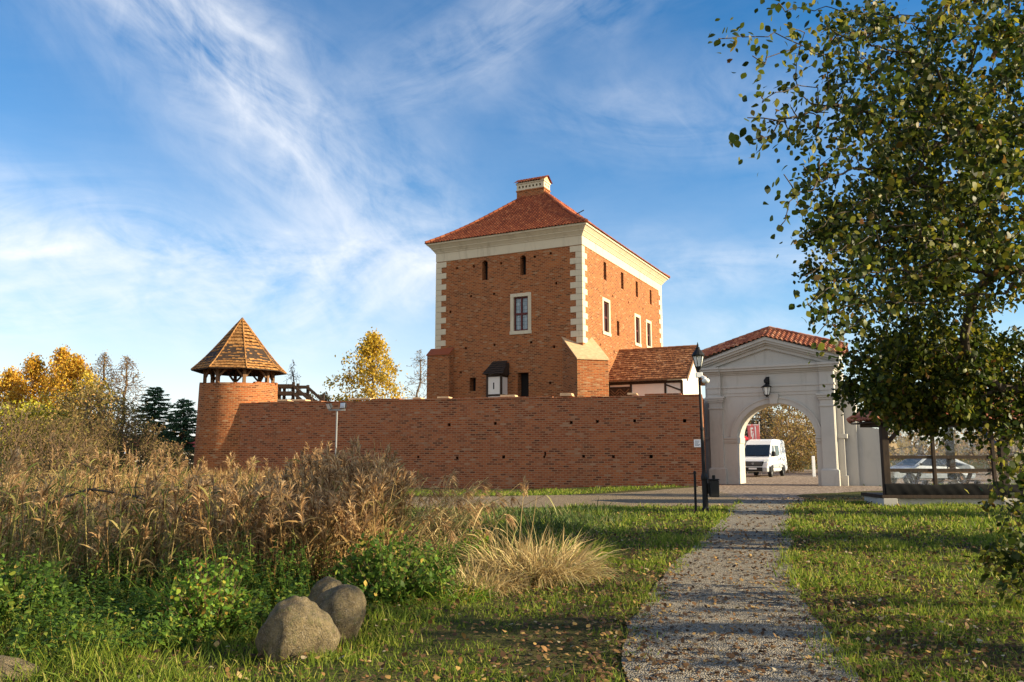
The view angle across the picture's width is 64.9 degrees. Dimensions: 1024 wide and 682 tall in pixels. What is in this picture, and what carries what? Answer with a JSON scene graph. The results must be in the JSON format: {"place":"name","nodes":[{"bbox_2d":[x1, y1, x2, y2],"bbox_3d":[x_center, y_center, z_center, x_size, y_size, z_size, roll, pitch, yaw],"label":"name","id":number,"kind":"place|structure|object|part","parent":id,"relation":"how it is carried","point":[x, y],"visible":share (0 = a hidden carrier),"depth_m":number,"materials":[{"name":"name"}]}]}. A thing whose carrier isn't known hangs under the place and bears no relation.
{"place":"outdoors","nodes":[
{"label":"outdoors","id":0,"kind":"place"},
{"bbox_2d":[346,497,649,575],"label":"rank grass","id":1,"kind":"structure","parent":0,"point":[545,511],"depth_m":17.97,"materials":[{"name":"green plant"}]},
{"bbox_2d":[0,454,1023,681],"bbox_3d":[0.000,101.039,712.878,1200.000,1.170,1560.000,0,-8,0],"label":"ground","id":2,"kind":"structure","parent":0,"point":[503,643],"depth_m":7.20,"materials":[{"name":"green plant"}]},
{"bbox_2d":[0,365,38,457],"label":"golden birch","id":3,"kind":"object","parent":2,"relation":"on","point":[9,378],"visible":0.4,"depth_m":77.47,"materials":[{"name":"yellow plant"}]},
{"bbox_2d":[0,655,40,681],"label":"stone","id":4,"kind":"object","parent":2,"relation":"on","point":[7,666],"visible":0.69,"depth_m":5.69,"materials":[{"name":"stone"}]},
{"bbox_2d":[0,395,52,485],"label":"willow shrub","id":5,"kind":"object","parent":2,"relation":"on","point":[19,440],"visible":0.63,"depth_m":33.82,"materials":[{"name":"green plant"}]},
{"bbox_2d":[0,352,55,458],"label":"golden birch","id":6,"kind":"object","parent":2,"relation":"on","point":[32,366],"visible":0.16,"depth_m":79.75,"materials":[{"name":"yellow plant"}]},
{"bbox_2d":[0,396,84,469],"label":"lime tree","id":7,"kind":"object","parent":2,"relation":"on","point":[34,412],"visible":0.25,"depth_m":61.39,"materials":[{"name":"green plant"}]},
{"bbox_2d":[0,547,85,620],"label":"leafy shrub","id":8,"kind":"object","parent":2,"relation":"on","point":[35,577],"visible":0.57,"depth_m":7.88,"materials":[{"name":"green plant"}]},
{"bbox_2d":[0,412,87,480],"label":"willow shrub","id":9,"kind":"object","parent":2,"relation":"on","point":[49,430],"visible":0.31,"depth_m":39.40,"materials":[{"name":"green plant"}]},
{"bbox_2d":[25,344,84,458],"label":"golden birch","id":10,"kind":"object","parent":2,"relation":"on","point":[62,353],"visible":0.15,"depth_m":79.70,"materials":[{"name":"yellow plant"}]},
{"bbox_2d":[13,419,101,491],"bbox_3d":[-16.576,4.601,29.764,2.946,3.362,2.764,0,-8,0],"label":"willow shrub","id":11,"kind":"object","parent":2,"relation":"on","point":[55,446],"visible":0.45,"depth_m":29.58,"materials":[{"name":"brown plant"}]},
{"bbox_2d":[35,352,99,455],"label":"golden birch","id":12,"kind":"object","parent":2,"relation":"on","point":[73,366],"visible":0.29,"depth_m":75.48,"materials":[{"name":"yellow plant"}]},
{"bbox_2d":[30,411,125,479],"bbox_3d":[-24.036,6.140,44.681,4.982,4.530,4.305,0,-8,0],"label":"willow shrub","id":13,"kind":"object","parent":2,"relation":"on","point":[102,426],"visible":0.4,"depth_m":44.62,"materials":[{"name":"green plant"}]},
{"bbox_2d":[40,370,129,462],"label":"olive tree","id":14,"kind":"object","parent":2,"relation":"on","point":[87,377],"visible":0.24,"depth_m":69.70,"materials":[{"name":"green plant"}]},
{"bbox_2d":[27,381,151,470],"bbox_3d":[-31.073,6.719,59.670,8.142,7.391,8.292,0,-8,0],"label":"olive tree","id":15,"kind":"object","parent":2,"relation":"on","point":[89,393],"visible":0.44,"depth_m":59.52,"materials":[{"name":"brown plant"}]},
{"bbox_2d":[75,352,127,464],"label":"bare tree","id":16,"kind":"object","parent":2,"relation":"on","point":[103,363],"visible":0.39,"depth_m":75.23,"materials":[{"name":"beige plant"}]},
{"bbox_2d":[0,455,210,530],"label":"dead tree","id":17,"kind":"object","parent":2,"relation":"on","point":[93,489],"visible":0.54,"depth_m":15.18,"materials":[{"name":"brown plant"}]},
{"bbox_2d":[65,401,148,478],"bbox_3d":[-24.041,6.173,47.776,4.890,5.219,4.715,-3,-9,23],"label":"willow shrub","id":18,"kind":"object","parent":2,"relation":"on","point":[126,436],"visible":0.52,"depth_m":47.63,"materials":[{"name":"brown plant"}]},
{"bbox_2d":[97,355,150,465],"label":"bare tree","id":19,"kind":"object","parent":2,"relation":"on","point":[127,367],"visible":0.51,"depth_m":75.07,"materials":[{"name":"beige plant"}]},
{"bbox_2d":[103,417,169,476],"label":"willow shrub","id":20,"kind":"object","parent":2,"relation":"on","point":[145,443],"visible":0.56,"depth_m":51.65,"materials":[{"name":"brown plant"}]},
{"bbox_2d":[114,387,177,472],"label":"spruce","id":21,"kind":"object","parent":2,"relation":"on","point":[157,403],"visible":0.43,"depth_m":73.39,"materials":[{"name":"green plant"}]},
{"bbox_2d":[0,466,292,511],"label":"reeds","id":22,"kind":"object","parent":2,"relation":"on","point":[97,483],"visible":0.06,"depth_m":24.94,"materials":[{"name":"brown plant"}]},
{"bbox_2d":[138,439,186,475],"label":"willow shrub","id":23,"kind":"object","parent":2,"relation":"on","point":[168,450],"visible":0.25,"depth_m":55.16,"materials":[{"name":"beige plant"}]},
{"bbox_2d":[132,439,194,466],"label":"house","id":24,"kind":"structure","parent":2,"relation":"on","point":[164,441],"depth_m":107.87,"materials":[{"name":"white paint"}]},
{"bbox_2d":[145,398,196,471],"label":"spruce","id":25,"kind":"object","parent":2,"relation":"on","point":[184,427],"visible":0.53,"depth_m":69.31,"materials":[{"name":"green plant"}]},
{"bbox_2d":[156,448,193,473],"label":"willow shrub","id":26,"kind":"object","parent":2,"relation":"on","point":[189,456],"visible":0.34,"depth_m":49.19,"materials":[{"name":"brown plant"}]},
{"bbox_2d":[119,564,250,624],"bbox_3d":[-3.166,2.515,7.780,1.410,0.738,1.426,5,-9,-33],"label":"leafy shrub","id":27,"kind":"object","parent":2,"relation":"on","point":[150,601],"depth_m":7.59,"materials":[{"name":"green plant"}]},
{"bbox_2d":[0,436,416,595],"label":"dry reeds","id":28,"kind":"object","parent":2,"relation":"on","point":[340,548],"visible":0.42,"depth_m":9.71,"materials":[{"name":"brown plant"}]},
{"bbox_2d":[156,549,263,635],"bbox_3d":[-2.778,2.307,7.348,0.932,0.758,0.921,-7,-10,40],"label":"leafy shrub","id":29,"kind":"object","parent":2,"relation":"on","point":[203,590],"visible":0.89,"depth_m":7.23,"materials":[{"name":"green plant"}]},
{"bbox_2d":[0,443,432,599],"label":"green reeds","id":30,"kind":"object","parent":2,"relation":"on","point":[67,549],"visible":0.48,"depth_m":9.70,"materials":[{"name":"plant"}]},
{"bbox_2d":[0,435,417,573],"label":"reed plumes","id":31,"kind":"object","parent":30,"relation":"on","point":[366,488],"visible":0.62,"depth_m":10.16,"materials":[{"name":"brown plant"}]},
{"bbox_2d":[190,317,286,474],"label":"round tower","id":32,"kind":"structure","parent":2,"relation":"on","point":[239,349],"depth_m":46.36,"materials":[{"name":"brick"}]},
{"bbox_2d":[0,525,485,668],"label":"nettles","id":33,"kind":"object","parent":2,"relation":"on","point":[114,591],"visible":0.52,"depth_m":7.68,"materials":[{"name":"green plant"}]},
{"bbox_2d":[283,357,300,392],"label":"bare tree","id":34,"kind":"object","parent":2,"relation":"on","point":[292,374],"visible":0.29,"depth_m":74.24,"materials":[{"name":"grey plant"}]},
{"bbox_2d":[255,595,340,664],"bbox_3d":[-1.700,2.344,6.409,0.659,0.620,0.493,2,-8,-11],"label":"boulder","id":35,"kind":"object","parent":2,"relation":"on","point":[293,625],"visible":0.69,"depth_m":6.24,"materials":[{"name":"stone"}]},
{"bbox_2d":[277,382,324,401],"bbox_3d":[-12.405,5.351,48.863,3.879,5.662,1.270,0,-8,0],"label":"wooden stair","id":36,"kind":"object","parent":2,"relation":"on","point":[297,387],"visible":0.32,"depth_m":48.66,"materials":[{"name":"wood"}]},
{"bbox_2d":[307,576,341,601],"bbox_3d":[-1.727,2.459,7.511,0.458,0.505,0.434,0,-8,0],"label":"boulder","id":37,"kind":"object","parent":2,"relation":"on","point":[322,585],"visible":0.2,"depth_m":7.46,"materials":[{"name":"stone"}]},
{"bbox_2d":[316,391,332,400],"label":"dark bush","id":38,"kind":"object","parent":2,"relation":"on","point":[326,397],"visible":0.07,"depth_m":75.93,"materials":[{"name":"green plant"}]},
{"bbox_2d":[326,402,346,454],"bbox_3d":[-6.528,4.137,29.637,0.797,3.752,0.291,0,-8,0],"label":"floodlight mast","id":39,"kind":"object","parent":2,"relation":"on","point":[343,405],"visible":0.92,"depth_m":29.85,"materials":[{"name":"grey metal"}]},
{"bbox_2d":[315,584,366,645],"bbox_3d":[-1.524,2.405,7.080,0.467,0.512,0.426,-4,-9,25],"label":"boulder","id":40,"kind":"object","parent":2,"relation":"on","point":[343,606],"visible":0.74,"depth_m":6.94,"materials":[{"name":"stone"}]},
{"bbox_2d":[303,327,410,400],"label":"yellow poplar","id":41,"kind":"object","parent":2,"relation":"on","point":[371,349],"visible":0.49,"depth_m":79.57,"materials":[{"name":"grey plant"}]},
{"bbox_2d":[326,523,457,603],"bbox_3d":[-1.337,2.469,8.897,1.483,0.873,1.414,0,-8,0],"label":"leafy shrub","id":42,"kind":"object","parent":2,"relation":"on","point":[379,567],"visible":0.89,"depth_m":8.69,"materials":[{"name":"green plant"}]},
{"bbox_2d":[399,350,426,398],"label":"bare tree","id":43,"kind":"object","parent":2,"relation":"on","point":[419,379],"visible":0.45,"depth_m":84.26,"materials":[{"name":"grey plant"}]},
{"bbox_2d":[411,574,501,604],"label":"grass tussock","id":44,"kind":"object","parent":2,"relation":"on","point":[477,592],"depth_m":8.77,"materials":[{"name":"green plant"}]},
{"bbox_2d":[378,469,557,574],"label":"bent reeds","id":45,"kind":"object","parent":2,"relation":"on","point":[435,529],"visible":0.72,"depth_m":11.26,"materials":[{"name":"plant"}]},
{"bbox_2d":[454,529,489,569],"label":"leafy shrub","id":46,"kind":"object","parent":2,"relation":"on","point":[486,538],"visible":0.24,"depth_m":10.87,"materials":[{"name":"green plant"}]},
{"bbox_2d":[239,393,706,488],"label":"brick wall","id":47,"kind":"structure","parent":2,"relation":"on","point":[567,440],"depth_m":41.72,"materials":[{"name":"red brick"}]},
{"bbox_2d":[694,439,700,446],"bbox_3d":[9.023,4.978,39.185,0.340,0.370,0.041,-2,-8,15],"label":"wall plaque","id":48,"kind":"object","parent":47,"relation":"attached to","point":[697,443],"depth_m":39.17,"materials":[{"name":"white paint"}]},
{"bbox_2d":[433,552,548,599],"bbox_3d":[-0.451,2.843,9.475,1.808,0.794,1.813,0,-8,0],"label":"grass tussock","id":49,"kind":"object","parent":2,"relation":"on","point":[482,580],"depth_m":9.30,"materials":[{"name":"plant"}]},
{"bbox_2d":[0,496,1023,681],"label":"fallen leaves","id":50,"kind":"object","parent":2,"relation":"on","point":[699,649],"visible":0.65,"depth_m":7.64,"materials":[{"name":"brown plant"}]},
{"bbox_2d":[1,414,1023,459],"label":"woodland","id":51,"kind":"object","parent":2,"relation":"on","point":[896,444],"visible":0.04,"depth_m":198.23,"materials":[{"name":"beige plant"}]},
{"bbox_2d":[435,522,629,592],"bbox_3d":[0.302,2.958,10.442,2.918,1.316,2.886,0,-8,0],"label":"grass tussock","id":52,"kind":"object","parent":2,"relation":"on","point":[565,566],"depth_m":10.07,"materials":[{"name":"plant"}]},
{"bbox_2d":[506,474,536,559],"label":"dry stalks","id":53,"kind":"object","parent":52,"relation":"in","point":[524,484],"visible":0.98,"depth_m":10.61,"materials":[{"name":"plant"}]},
{"bbox_2d":[424,175,669,398],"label":"brick keep","id":54,"kind":"structure","parent":2,"relation":"on","point":[541,290],"depth_m":56.13,"materials":[{"name":"brick"}]},
{"bbox_2d":[510,292,531,334],"bbox_3d":[0.646,-1.861,55.233,1.670,2.850,0.350,-4,-9,27],"label":"window","id":55,"kind":"structure","parent":54,"relation":"in","point":[520,303],"depth_m":55.29,"materials":[{"name":"stone"}]},
{"bbox_2d":[602,297,610,336],"bbox_3d":[6.587,-1.694,57.128,0.350,2.660,1.650,-4,-9,27],"label":"window","id":56,"kind":"structure","parent":54,"relation":"in","point":[606,319],"depth_m":57.44,"materials":[{"name":"stone"}]},
{"bbox_2d":[634,313,641,347],"bbox_3d":[9.767,-0.831,63.310,0.350,2.550,1.580,-4,-9,27],"label":"window","id":57,"kind":"structure","parent":54,"relation":"in","point":[637,318],"depth_m":63.64,"materials":[{"name":"stone"}]},
{"bbox_2d":[646,319,651,347],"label":"window","id":58,"kind":"structure","parent":54,"relation":"in","point":[648,323],"depth_m":66.17,"materials":[{"name":"stone"}]},
{"bbox_2d":[531,532,628,563],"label":"grass tussock","id":59,"kind":"object","parent":2,"relation":"on","point":[604,553],"depth_m":11.96,"materials":[{"name":"beige plant"}]},
{"bbox_2d":[609,345,706,395],"bbox_3d":[10.464,5.093,57.149,5.812,9.420,6.134,-4,-9,27],"label":"timber annex","id":60,"kind":"object","parent":2,"relation":"on","point":[652,370],"visible":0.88,"depth_m":55.84,"materials":[{"name":"white paint"}]},
{"bbox_2d":[610,388,629,395],"bbox_3d":[7.499,4.288,55.823,1.460,2.050,0.080,-4,-9,27],"label":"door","id":61,"kind":"structure","parent":60,"relation":"in","point":[613,391],"depth_m":55.92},
{"bbox_2d":[693,471,696,510],"bbox_3d":[5.060,4.191,22.235,0.090,1.210,0.086,0,-8,0],"label":"iron post","id":62,"kind":"object","parent":2,"relation":"on","point":[695,495],"visible":0.88,"depth_m":22.21,"materials":[{"name":"black metal"}]},
{"bbox_2d":[691,342,709,510],"bbox_3d":[5.237,2.351,22.074,0.445,4.710,0.395,-1,-8,0],"label":"street lamp","id":63,"kind":"object","parent":2,"relation":"on","point":[697,355],"visible":0.97,"depth_m":22.07,"materials":[{"name":"black metal"}]},
{"bbox_2d":[707,475,719,496],"bbox_3d":[5.450,3.927,21.827,0.300,0.580,0.240,0,-8,0],"label":"litter bin","id":64,"kind":"object","parent":63,"relation":"attached to","point":[713,486],"visible":1,"depth_m":21.72,"materials":[{"name":"black plastic"}]},
{"bbox_2d":[744,413,762,444],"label":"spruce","id":65,"kind":"object","parent":2,"relation":"on","point":[746,431],"visible":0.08,"depth_m":94.08,"materials":[{"name":"green plant"}]},
{"bbox_2d":[754,406,775,438],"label":"spruce","id":66,"kind":"object","parent":2,"relation":"on","point":[764,425],"visible":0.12,"depth_m":99.22,"materials":[{"name":"green plant"}]},
{"bbox_2d":[748,405,807,451],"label":"autumn tree","id":67,"kind":"object","parent":2,"relation":"on","point":[774,421],"visible":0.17,"depth_m":79.46,"materials":[{"name":"brown plant"}]},
{"bbox_2d":[745,405,816,472],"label":"autumn tree","id":68,"kind":"object","parent":2,"relation":"on","point":[792,455],"visible":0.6,"depth_m":65.09,"materials":[{"name":"brown plant"}]},
{"bbox_2d":[691,326,881,485],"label":"arched gate","id":69,"kind":"structure","parent":2,"relation":"on","point":[737,371],"depth_m":40.93,"materials":[{"name":"paint"}]},
{"bbox_2d":[761,377,771,396],"bbox_3d":[12.956,2.329,40.901,0.473,1.070,0.633,-11,-13,53],"label":"wall lantern","id":70,"kind":"object","parent":69,"relation":"attached to","point":[766,387],"depth_m":40.75,"materials":[{"name":"black metal"}]},
{"bbox_2d":[698,484,882,502],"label":"forecourt","id":71,"kind":"structure","parent":2,"relation":"on","point":[760,491],"depth_m":34.33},
{"bbox_2d":[778,409,817,468],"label":"autumn tree","id":72,"kind":"object","parent":2,"relation":"on","point":[800,432],"visible":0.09,"depth_m":70.10,"materials":[{"name":"brown plant"}]},
{"bbox_2d":[812,456,815,476],"bbox_3d":[20.350,8.486,54.349,0.200,1.430,0.080,0,-8,0],"label":"white marker","id":73,"kind":"object","parent":2,"relation":"on","point":[813,467],"visible":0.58,"depth_m":54.31,"materials":[{"name":"paint"}]},
{"bbox_2d":[708,0,1023,450],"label":"alder tree","id":74,"kind":"object","parent":2,"relation":"on","point":[940,248],"visible":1,"depth_m":9.74,"materials":[{"name":"green plant"}]},
{"bbox_2d":[857,388,988,464],"bbox_3d":[28.727,6.058,57.562,11.525,7.644,10.941,0,-8,0],"label":"autumn tree","id":75,"kind":"object","parent":2,"relation":"on","point":[921,445],"visible":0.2,"depth_m":56.87,"materials":[{"name":"brown plant"}]},
{"bbox_2d":[846,395,1023,505],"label":"pavilion","id":76,"kind":"structure","parent":2,"relation":"on","point":[905,493],"depth_m":24.64,"materials":[{"name":"paint"}]},
{"bbox_2d":[899,472,987,484],"bbox_3d":[13.789,4.523,25.724,2.200,0.708,1.250,1,-8,-4],"label":"wooden bench","id":77,"kind":"object","parent":76,"relation":"on","point":[958,474],"visible":0.59,"depth_m":25.67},
{"bbox_2d":[937,387,1023,473],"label":"autumn tree","id":78,"kind":"object","parent":2,"relation":"on","point":[1012,448],"visible":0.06,"depth_m":59.72,"materials":[{"name":"grey plant"}]},
{"bbox_2d":[963,420,1023,608],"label":"alder sapling","id":79,"kind":"object","parent":2,"relation":"on","point":[1008,558],"visible":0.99,"depth_m":8.40,"materials":[{"name":"green plant"}]},
{"bbox_2d":[0,0,1023,452],"label":"sky","id":80,"kind":"structure","parent":0,"point":[173,173],"materials":[{"name":"blue"}]},
{"bbox_2d":[403,487,747,508],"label":"track","id":81,"kind":"structure","parent":0,"point":[674,497],"depth_m":27.61,"materials":[{"name":"cobble"}]},
{"bbox_2d":[621,500,859,681],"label":"path","id":82,"kind":"structure","parent":0,"point":[778,674],"depth_m":7.71,"materials":[{"name":"grey gravel"}]},
{"bbox_2d":[733,469,1016,485],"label":"road","id":83,"kind":"structure","parent":0,"point":[801,478],"depth_m":48.35,"materials":[{"name":"grey asphalt"}]},
{"bbox_2d":[747,424,761,474],"bbox_3d":[17.469,7.731,58.080,0.884,3.850,0.119,-2,-8,12],"label":"banner","id":84,"kind":"object","parent":83,"relation":"on","point":[753,431],"visible":0.63,"depth_m":58.24,"materials":[{"name":"red fabric"}]},
{"bbox_2d":[745,439,786,476],"bbox_3d":[17.249,8.024,55.351,2.440,2.520,5.683,-5,-9,31],"label":"white van","id":85,"kind":"object","parent":83,"relation":"on","point":[766,455],"visible":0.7,"depth_m":54.06,"materials":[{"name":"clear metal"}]},
{"bbox_3d":[18.074,7.466,54.967,0.101,0.680,1.000,-5,-9,31],"label":"side window","id":86,"kind":"part","parent":85,"relation":"part of","materials":[{"name":"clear glass"}]},
{"bbox_2d":[890,459,975,483],"bbox_3d":[20.749,6.501,40.594,4.451,1.480,2.040,1,-8,-8],"label":"parked car","id":87,"kind":"object","parent":83,"relation":"on","point":[917,464],"visible":0.34,"depth_m":39.87,"materials":[{"name":"silver metal"}]},
{"bbox_3d":[21.279,5.967,39.979,2.500,0.390,0.194,1,-8,-8],"label":"side window","id":88,"kind":"part","parent":87,"relation":"part of","materials":[{"name":"grey glass"}]}
]}

